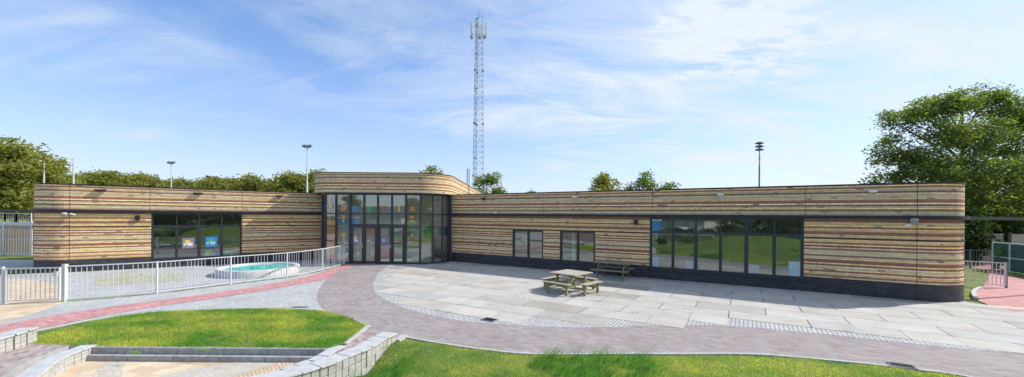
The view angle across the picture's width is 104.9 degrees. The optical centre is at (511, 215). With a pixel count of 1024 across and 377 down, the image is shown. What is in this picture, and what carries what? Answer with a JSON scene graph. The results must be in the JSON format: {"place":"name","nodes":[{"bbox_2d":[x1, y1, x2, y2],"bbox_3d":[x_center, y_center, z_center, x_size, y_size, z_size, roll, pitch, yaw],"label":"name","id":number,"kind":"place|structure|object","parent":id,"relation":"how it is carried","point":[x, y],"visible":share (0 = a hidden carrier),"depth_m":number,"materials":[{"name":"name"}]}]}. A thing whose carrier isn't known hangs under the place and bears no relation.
{"place":"outdoors","nodes":[
{"label":"outdoors","id":0,"kind":"place"},
{"bbox_2d":[0,260,32,267],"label":"path","id":1,"kind":"structure","parent":0,"point":[16,263],"depth_m":22.71,"materials":[{"name":"grey concrete"}]},
{"bbox_2d":[0,283,63,322],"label":"sand path","id":2,"kind":"structure","parent":0,"point":[8,312],"depth_m":12.07,"materials":[{"name":"beige sand"}]},
{"bbox_2d":[0,343,69,376],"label":"terrace paving","id":3,"kind":"structure","parent":0,"point":[11,360],"depth_m":8.19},
{"bbox_2d":[0,327,38,353],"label":"block wall","id":4,"kind":"structure","parent":3,"relation":"on","point":[17,338],"depth_m":8.57,"materials":[{"name":"concrete"}]},
{"bbox_2d":[55,361,263,376],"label":"pit floor","id":5,"kind":"structure","parent":0,"point":[134,369],"depth_m":8.21,"materials":[{"name":"beige stone"}]},
{"bbox_2d":[16,345,94,376],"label":"block wall","id":6,"kind":"structure","parent":5,"relation":"on","point":[54,365],"depth_m":7.92,"materials":[{"name":"concrete"}]},
{"bbox_2d":[93,362,124,376],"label":"pit cobbles","id":7,"kind":"object","parent":5,"relation":"on","point":[111,369],"visible":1,"depth_m":8.06,"materials":[{"name":"grey stone"}]},
{"bbox_2d":[160,362,277,376],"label":"pit stones","id":8,"kind":"object","parent":5,"relation":"on","point":[231,369],"visible":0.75,"depth_m":8.11,"materials":[{"name":"grey stone"}]},
{"bbox_2d":[238,362,297,376],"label":"paving","id":9,"kind":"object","parent":5,"relation":"on","point":[273,367],"visible":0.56,"depth_m":8.17,"materials":[{"name":"beige stone"}]},
{"bbox_2d":[0,259,397,329],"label":"grey paving","id":10,"kind":"structure","parent":0,"point":[304,294],"depth_m":14.91,"materials":[{"name":"grey concrete"}]},
{"bbox_2d":[0,267,4,304],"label":"bar fence","id":11,"kind":"object","parent":10,"relation":"on","point":[2,302],"visible":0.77,"depth_m":12.62,"materials":[{"name":"metal"}]},
{"bbox_2d":[4,267,60,301],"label":"steel gate","id":12,"kind":"structure","parent":11,"relation":"attached to","point":[57,273],"depth_m":12.81,"materials":[{"name":"grey metal"}]},
{"bbox_2d":[93,273,188,284],"bbox_3d":[-16.981,2.850,18.158,3.225,0.001,3.668,0,0,-39],"label":"weed patch","id":13,"kind":"object","parent":10,"relation":"on","point":[122,281],"visible":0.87,"depth_m":17.90,"materials":[{"name":"green plant"}]},
{"bbox_2d":[61,245,344,301],"bbox_3d":[-11.769,2.320,17.912,1.703,1.360,11.478,0,0,26],"label":"bar fence","id":14,"kind":"object","parent":10,"relation":"on","point":[64,282],"visible":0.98,"depth_m":15.35,"materials":[{"name":"metal"}]},
{"bbox_2d":[214,262,299,278],"bbox_3d":[-12.824,2.721,19.950,3.640,0.340,3.640,0,0,0],"label":"round basin","id":15,"kind":"object","parent":10,"relation":"on","point":[260,271],"visible":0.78,"depth_m":19.13,"materials":[{"name":"white concrete"}]},
{"bbox_2d":[58,264,853,353],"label":"paving weeds","id":16,"kind":"object","parent":10,"relation":"on","point":[254,281],"visible":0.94,"depth_m":15.64,"materials":[{"name":"green plant"}]},
{"bbox_2d":[30,307,367,347],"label":"island grass","id":17,"kind":"structure","parent":0,"point":[91,331],"depth_m":9.95,"materials":[{"name":"green plant"}]},
{"bbox_2d":[223,251,233,254],"bbox_3d":[-16.982,2.232,23.514,0.620,0.239,0.160,0,0,-35],"label":"toy box","id":18,"kind":"object","parent":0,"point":[228,253],"visible":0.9,"depth_m":23.47,"materials":[{"name":"white plastic"}]},
{"bbox_2d":[233,248,239,254],"bbox_3d":[-16.617,2.155,23.770,0.440,0.399,0.160,0,0,-35],"label":"toy box","id":19,"kind":"object","parent":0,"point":[236,251],"visible":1,"depth_m":23.70,"materials":[{"name":"orange paint"}]},
{"bbox_2d":[326,327,391,368],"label":"ramp paving","id":20,"kind":"structure","parent":0,"point":[367,333],"depth_m":9.42,"materials":[{"name":"grey stone"}]},
{"bbox_2d":[0,216,1023,376],"bbox_3d":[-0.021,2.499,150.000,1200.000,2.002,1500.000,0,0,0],"label":"ground","id":21,"kind":"structure","parent":0,"point":[969,287],"depth_m":8.09,"materials":[{"name":"green plant"}]},
{"bbox_2d":[0,213,33,255],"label":"board fence","id":22,"kind":"object","parent":21,"relation":"on","point":[21,234],"visible":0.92,"depth_m":27.00,"materials":[{"name":"wood"}]},
{"bbox_2d":[0,143,58,237],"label":"broadleaf tree","id":23,"kind":"object","parent":21,"relation":"on","point":[18,185],"visible":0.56,"depth_m":44.12,"materials":[{"name":"green plant"}]},
{"bbox_2d":[0,279,61,303],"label":"sand court","id":24,"kind":"object","parent":21,"relation":"attached to","point":[32,291],"visible":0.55,"depth_m":14.62,"materials":[{"name":"beige sand"}]},
{"bbox_2d":[33,159,44,182],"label":"street lamp","id":25,"kind":"object","parent":21,"relation":"on","point":[43,171],"visible":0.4,"depth_m":45.97,"materials":[{"name":"metal"}]},
{"bbox_2d":[2,346,76,376],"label":"terrace base","id":26,"kind":"object","parent":21,"relation":"on","point":[16,371],"visible":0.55,"depth_m":7.91,"materials":[{"name":"concrete"}]},
{"bbox_2d":[0,135,79,216],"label":"broadleaf tree","id":27,"kind":"object","parent":21,"relation":"on","point":[11,153],"visible":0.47,"depth_m":44.33,"materials":[{"name":"green plant"}]},
{"bbox_2d":[6,157,84,220],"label":"broadleaf tree","id":28,"kind":"object","parent":21,"relation":"on","point":[58,162],"visible":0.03,"depth_m":49.52,"materials":[{"name":"green plant"}]},
{"bbox_2d":[62,156,74,183],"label":"street lamp","id":29,"kind":"object","parent":21,"relation":"on","point":[73,182],"visible":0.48,"depth_m":43.95,"materials":[{"name":"metal"}]},
{"bbox_2d":[62,173,85,178],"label":"tree","id":30,"kind":"object","parent":21,"relation":"on","point":[75,175],"visible":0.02,"depth_m":73.64,"materials":[{"name":"green plant"}]},
{"bbox_2d":[69,171,88,180],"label":"tree","id":31,"kind":"object","parent":21,"relation":"on","point":[78,175],"visible":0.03,"depth_m":74.68,"materials":[{"name":"green plant"}]},
{"bbox_2d":[79,167,100,175],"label":"tree","id":32,"kind":"object","parent":21,"relation":"on","point":[98,172],"visible":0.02,"depth_m":77.55,"materials":[{"name":"green plant"}]},
{"bbox_2d":[71,170,128,185],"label":"tree","id":33,"kind":"object","parent":21,"relation":"on","point":[92,175],"visible":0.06,"depth_m":72.16,"materials":[{"name":"green plant"}]},
{"bbox_2d":[78,169,125,184],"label":"tree","id":34,"kind":"object","parent":21,"relation":"on","point":[106,179],"visible":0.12,"depth_m":71.72,"materials":[{"name":"green plant"}]},
{"bbox_2d":[117,172,136,183],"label":"tree","id":35,"kind":"object","parent":21,"relation":"on","point":[126,177],"visible":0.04,"depth_m":78.06,"materials":[{"name":"green plant"}]},
{"bbox_2d":[121,171,159,186],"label":"tree","id":36,"kind":"object","parent":21,"relation":"on","point":[142,179],"visible":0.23,"depth_m":72.58,"materials":[{"name":"green plant"}]},
{"bbox_2d":[122,170,159,185],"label":"tree","id":37,"kind":"object","parent":21,"relation":"on","point":[147,176],"depth_m":78.49,"materials":[{"name":"green plant"}]},
{"bbox_2d":[133,176,163,185],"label":"tree","id":38,"kind":"object","parent":21,"relation":"on","point":[154,180],"visible":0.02,"depth_m":75.06,"materials":[{"name":"green plant"}]},
{"bbox_2d":[149,178,177,187],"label":"tree","id":39,"kind":"object","parent":21,"relation":"on","point":[164,183],"visible":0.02,"depth_m":73.22,"materials":[{"name":"green plant"}]},
{"bbox_2d":[167,161,175,186],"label":"floodlight pole","id":40,"kind":"object","parent":21,"relation":"on","point":[170,162],"visible":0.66,"depth_m":61.96,"materials":[{"name":"metal"}]},
{"bbox_2d":[0,264,356,333],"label":"red strip","id":41,"kind":"object","parent":21,"relation":"attached to","point":[48,321],"visible":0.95,"depth_m":12.70,"materials":[{"name":"red brick"}]},
{"bbox_2d":[166,176,201,187],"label":"tree","id":42,"kind":"object","parent":21,"relation":"on","point":[180,182],"visible":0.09,"depth_m":70.69,"materials":[{"name":"green plant"}]},
{"bbox_2d":[87,354,313,361],"bbox_3d":[-6.658,3.253,8.637,5.452,0.380,0.115,0,0,0],"label":"pit step","id":43,"kind":"object","parent":21,"relation":"on","point":[192,358],"visible":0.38,"depth_m":8.58,"materials":[{"name":"concrete"}]},
{"bbox_2d":[92,346,327,355],"bbox_3d":[-6.657,3.183,8.758,5.452,0.520,0.115,0,0,0],"label":"pit step","id":44,"kind":"object","parent":43,"relation":"on","point":[309,351],"visible":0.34,"depth_m":8.70,"materials":[{"name":"concrete"}]},
{"bbox_2d":[37,308,370,345],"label":"island kerb","id":45,"kind":"structure","parent":21,"relation":"on","point":[363,329],"depth_m":10.49,"materials":[{"name":"concrete"}]},
{"bbox_2d":[194,177,216,188],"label":"tree","id":46,"kind":"object","parent":21,"relation":"on","point":[204,183],"visible":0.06,"depth_m":76.91,"materials":[{"name":"green plant"}]},
{"bbox_2d":[200,175,223,182],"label":"tree","id":47,"kind":"object","parent":21,"relation":"on","point":[212,177],"visible":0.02,"depth_m":80.61,"materials":[{"name":"green plant"}]},
{"bbox_2d":[208,176,236,189],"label":"tree","id":48,"kind":"object","parent":21,"relation":"on","point":[220,184],"visible":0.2,"depth_m":77.37,"materials":[{"name":"green plant"}]},
{"bbox_2d":[209,176,237,188],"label":"tree","id":49,"kind":"object","parent":21,"relation":"on","point":[231,181],"visible":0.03,"depth_m":79.26,"materials":[{"name":"green plant"}]},
{"bbox_2d":[227,176,266,189],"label":"tree","id":50,"kind":"object","parent":21,"relation":"on","point":[244,186],"visible":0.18,"depth_m":77.54,"materials":[{"name":"green plant"}]},
{"bbox_2d":[233,172,263,188],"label":"tree","id":51,"kind":"object","parent":21,"relation":"on","point":[249,176],"visible":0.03,"depth_m":81.42,"materials":[{"name":"green plant"}]},
{"bbox_2d":[247,177,277,190],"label":"tree","id":52,"kind":"object","parent":21,"relation":"on","point":[268,180],"visible":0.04,"depth_m":78.40,"materials":[{"name":"green plant"}]},
{"bbox_2d":[263,172,297,191],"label":"tree","id":53,"kind":"object","parent":21,"relation":"on","point":[275,177],"visible":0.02,"depth_m":76.64,"materials":[{"name":"green plant"}]},
{"bbox_2d":[260,170,303,191],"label":"tree","id":54,"kind":"object","parent":21,"relation":"on","point":[292,178],"visible":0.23,"depth_m":73.50,"materials":[{"name":"green plant"}]},
{"bbox_2d":[260,345,344,374],"bbox_3d":[-4.327,3.126,7.685,0.503,0.391,2.702,0,0,24],"label":"block edging","id":55,"kind":"object","parent":21,"relation":"on","point":[328,352],"visible":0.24,"depth_m":8.16,"materials":[{"name":"concrete"}]},
{"bbox_2d":[302,145,311,191],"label":"floodlight pole","id":56,"kind":"object","parent":21,"relation":"on","point":[307,146],"visible":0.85,"depth_m":49.94,"materials":[{"name":"metal"}]},
{"bbox_2d":[284,172,329,199],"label":"tree","id":57,"kind":"object","parent":21,"relation":"on","point":[309,186],"visible":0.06,"depth_m":74.56,"materials":[{"name":"green plant"}]},
{"bbox_2d":[285,168,329,215],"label":"tree","id":58,"kind":"object","parent":21,"relation":"on","point":[302,183],"visible":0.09,"depth_m":75.28,"materials":[{"name":"green plant"}]},
{"bbox_2d":[250,332,396,376],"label":"block wall","id":59,"kind":"structure","parent":21,"relation":"on","point":[367,353],"depth_m":7.83,"materials":[{"name":"concrete"}]},
{"bbox_2d":[418,165,442,173],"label":"poplar tree","id":60,"kind":"object","parent":21,"relation":"on","point":[434,169],"visible":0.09,"depth_m":62.01,"materials":[{"name":"green plant"}]},
{"bbox_2d":[470,14,486,187],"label":"lattice mast","id":61,"kind":"object","parent":21,"relation":"on","point":[477,33],"visible":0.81,"depth_m":89.61,"materials":[{"name":"metal"}]},
{"bbox_2d":[473,171,507,193],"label":"maple tree","id":62,"kind":"object","parent":21,"relation":"on","point":[487,179],"visible":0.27,"depth_m":60.11,"materials":[{"name":"green plant"}]},
{"bbox_2d":[0,169,1023,301],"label":"school building","id":63,"kind":"structure","parent":21,"relation":"on","point":[904,241],"depth_m":20.92,"materials":[{"name":"wood"}]},
{"bbox_2d":[149,213,242,260],"bbox_3d":[-17.969,1.161,22.584,4.189,2.623,0.220,0,0,-35],"label":"window","id":64,"kind":"structure","parent":63,"relation":"in","point":[176,226],"depth_m":22.55,"materials":[{"name":"black metal"}]},
{"bbox_2d":[327,220,339,260],"bbox_3d":[-11.689,1.586,25.585,0.690,2.570,0.670,0,0,0],"label":"play cabinet","id":65,"kind":"object","parent":63,"relation":"in","point":[330,236],"visible":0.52,"depth_m":25.30,"materials":[{"name":"red paint"}]},
{"bbox_2d":[351,226,362,263],"bbox_3d":[-9.421,1.750,23.964,0.773,2.300,0.153,0,0,0],"label":"door","id":66,"kind":"structure","parent":63,"relation":"in","point":[352,227],"depth_m":23.96,"materials":[{"name":"black glass"}]},
{"bbox_2d":[364,226,376,263],"bbox_3d":[-8.634,1.757,24.000,0.776,2.300,0.080,0,0,0],"label":"door","id":67,"kind":"structure","parent":63,"relation":"in","point":[365,262],"depth_m":23.96,"materials":[{"name":"black metal"}]},
{"bbox_2d":[378,226,390,263],"bbox_3d":[-7.738,1.764,23.964,0.793,2.300,0.153,0,0,0],"label":"door","id":68,"kind":"structure","parent":63,"relation":"in","point":[379,238],"depth_m":23.96,"materials":[{"name":"black glass"}]},
{"bbox_2d":[392,226,404,263],"bbox_3d":[-6.943,1.771,24.000,0.773,2.300,0.080,0,0,0],"label":"door","id":69,"kind":"structure","parent":63,"relation":"in","point":[403,230],"depth_m":23.96,"materials":[{"name":"black glass"}]},
{"bbox_2d":[368,240,436,255],"bbox_3d":[-7.970,2.342,28.700,4.800,1.120,0.700,0,0,0],"label":"reception desk","id":70,"kind":"object","parent":63,"relation":"in","point":[426,247],"visible":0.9,"depth_m":28.40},
{"bbox_2d":[411,247,418,261],"bbox_3d":[-6.171,2.458,25.100,0.440,0.920,0.440,0,0,0],"label":"waste bin","id":71,"kind":"object","parent":63,"relation":"in","point":[414,254],"visible":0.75,"depth_m":24.90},
{"bbox_2d":[511,229,542,260],"bbox_3d":[0.918,1.671,22.798,2.136,1.763,0.220,0,0,31],"label":"window","id":72,"kind":"structure","parent":63,"relation":"in","point":[528,257],"depth_m":22.79,"materials":[{"name":"black metal"}]},
{"bbox_2d":[559,231,595,264],"bbox_3d":[3.532,1.694,21.252,2.132,1.763,0.220,0,0,31],"label":"window","id":73,"kind":"structure","parent":63,"relation":"in","point":[577,261],"depth_m":21.22,"materials":[{"name":"black metal"}]},
{"bbox_2d":[701,266,729,271],"bbox_3d":[9.769,2.774,18.894,1.200,0.550,0.700,0,0,31],"label":"classroom table","id":74,"kind":"object","parent":63,"relation":"in","point":[704,267],"visible":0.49,"depth_m":18.74,"materials":[{"name":"white plastic"}]},
{"bbox_2d":[648,217,805,280],"bbox_3d":[9.403,1.363,17.781,6.232,2.563,0.220,0,0,31],"label":"window","id":75,"kind":"structure","parent":63,"relation":"in","point":[746,234],"depth_m":17.47,"materials":[{"name":"black metal"}]},
{"bbox_2d":[722,268,748,271],"bbox_3d":[10.501,2.780,18.461,1.200,0.550,0.700,0,0,31],"label":"classroom table","id":76,"kind":"object","parent":63,"relation":"in","point":[733,269],"visible":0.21,"depth_m":18.39,"materials":[{"name":"white plastic"}]},
{"bbox_2d":[588,171,622,190],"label":"birch tree","id":77,"kind":"object","parent":21,"relation":"on","point":[602,183],"visible":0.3,"depth_m":57.24,"materials":[{"name":"green plant"}]},
{"bbox_2d":[621,169,680,189],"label":"maple tree","id":78,"kind":"object","parent":21,"relation":"on","point":[645,183],"visible":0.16,"depth_m":58.73,"materials":[{"name":"green plant"}]},
{"bbox_2d":[342,340,962,376],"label":"front lawn grass","id":79,"kind":"structure","parent":21,"relation":"on","point":[567,371],"depth_m":7.80,"materials":[{"name":"green plant"}]},
{"bbox_2d":[396,334,972,376],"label":"lawn kerb","id":80,"kind":"structure","parent":21,"relation":"on","point":[400,337],"depth_m":8.61,"materials":[{"name":"concrete"}]},
{"bbox_2d":[373,264,1023,352],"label":"patio border","id":81,"kind":"object","parent":21,"relation":"attached to","point":[534,321],"visible":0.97,"depth_m":11.03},
{"bbox_2d":[755,142,763,185],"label":"siren pole","id":82,"kind":"object","parent":21,"relation":"on","point":[759,146],"visible":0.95,"depth_m":59.90,"materials":[{"name":"metal"}]},
{"bbox_2d":[857,79,1023,238],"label":"ash tree","id":83,"kind":"object","parent":21,"relation":"on","point":[962,138],"visible":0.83,"depth_m":29.59,"materials":[{"name":"green plant"}]},
{"bbox_2d":[971,286,983,300],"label":"path kerb","id":84,"kind":"structure","parent":21,"relation":"on","point":[974,291],"depth_m":15.71,"materials":[{"name":"concrete"}]},
{"bbox_2d":[965,249,991,267],"bbox_3d":[28.474,2.717,24.536,2.449,1.250,0.241,0,0,7],"label":"bar fence","id":85,"kind":"object","parent":21,"relation":"on","point":[970,252],"visible":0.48,"depth_m":24.51,"materials":[{"name":"metal"}]},
{"bbox_2d":[964,261,1007,287],"bbox_3d":[21.263,2.631,17.686,1.334,1.200,0.164,0,0,37],"label":"fence","id":86,"kind":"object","parent":21,"relation":"on","point":[1005,267],"depth_m":17.56,"materials":[{"name":"grey metal"}]},
{"bbox_2d":[964,212,1016,262],"bbox_3d":[31.886,1.717,27.410,6.049,3.957,3.600,0,0,0],"label":"bush","id":87,"kind":"object","parent":21,"relation":"on","point":[972,235],"visible":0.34,"depth_m":26.72,"materials":[{"name":"green plant"}]},
{"bbox_2d":[975,233,1023,262],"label":"timber fence","id":88,"kind":"object","parent":21,"relation":"on","point":[1016,238],"visible":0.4,"depth_m":26.90,"materials":[{"name":"grey wood"}]},
{"bbox_2d":[991,243,1019,269],"bbox_3d":[29.339,2.492,22.807,1.826,1.812,2.144,0,0,0],"label":"bush","id":89,"kind":"object","parent":21,"relation":"on","point":[999,248],"visible":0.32,"depth_m":23.29,"materials":[{"name":"green plant"}]},
{"bbox_2d":[988,220,1023,242],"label":"bush","id":90,"kind":"object","parent":21,"relation":"on","point":[1015,229],"visible":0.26,"depth_m":27.74,"materials":[{"name":"green plant"}]},
{"bbox_2d":[992,242,1023,272],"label":"acoustic fence","id":91,"kind":"object","parent":21,"relation":"on","point":[1015,255],"visible":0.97,"depth_m":22.73,"materials":[{"name":"metal"}]},
{"bbox_2d":[0,0,1023,199],"label":"sky","id":92,"kind":"structure","parent":0,"point":[684,91],"materials":[{"name":"blue"}]},
{"bbox_2d":[317,264,1023,376],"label":"brick paving","id":93,"kind":"structure","parent":0,"point":[349,292],"depth_m":9.65,"materials":[{"name":"grey brick"}]},
{"bbox_2d":[886,361,917,369],"bbox_3d":[7.961,3.053,8.038,0.420,0.014,0.260,0,0,29],"label":"drain grate","id":94,"kind":"object","parent":93,"relation":"on","point":[901,365],"visible":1,"depth_m":8.02,"materials":[{"name":"metal"}]},
{"bbox_2d":[374,261,1023,353],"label":"patio slabs","id":95,"kind":"structure","parent":0,"point":[500,293],"depth_m":13.35,"materials":[{"name":"concrete"}]},
{"bbox_2d":[480,317,497,321],"bbox_3d":[-0.649,2.973,11.292,0.420,0.014,0.300,0,0,30],"label":"drain grate","id":96,"kind":"object","parent":95,"relation":"on","point":[489,319],"visible":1,"depth_m":11.27,"materials":[{"name":"metal"}]},
{"bbox_2d":[540,269,602,295],"bbox_3d":[2.358,2.629,15.750,2.180,0.755,2.180,0,0,43],"label":"picnic table","id":97,"kind":"object","parent":95,"relation":"on","point":[575,276],"visible":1,"depth_m":15.41,"materials":[{"name":"brown wood"}]},
{"bbox_2d":[590,261,634,280],"bbox_3d":[4.928,2.660,19.200,1.760,0.774,1.660,0,0,31],"label":"picnic table","id":98,"kind":"object","parent":95,"relation":"on","point":[623,268],"visible":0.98,"depth_m":19.04,"materials":[{"name":"grey wood"}]},
{"bbox_2d":[973,264,1023,311],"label":"red path","id":99,"kind":"structure","parent":0,"point":[1012,295],"depth_m":16.28,"materials":[{"name":"red brick"}]},
{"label":"low shelf","id":100,"kind":"object","parent":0,"visible":0},
{"bbox_2d":[205,250,211,255],"bbox_3d":[-17.728,2.176,22.991,0.350,0.339,0.160,0,0,-35],"label":"toy box","id":101,"kind":"object","parent":100,"relation":"on","point":[208,252],"visible":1,"depth_m":22.93,"materials":[{"name":"paint"}]},
{"bbox_2d":[214,249,219,255],"bbox_3d":[-17.370,2.159,23.242,0.340,0.379,0.160,0,0,-35],"label":"toy box","id":102,"kind":"object","parent":100,"relation":"on","point":[217,252],"visible":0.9,"depth_m":23.17,"materials":[{"name":"blue paint"}]}
]}

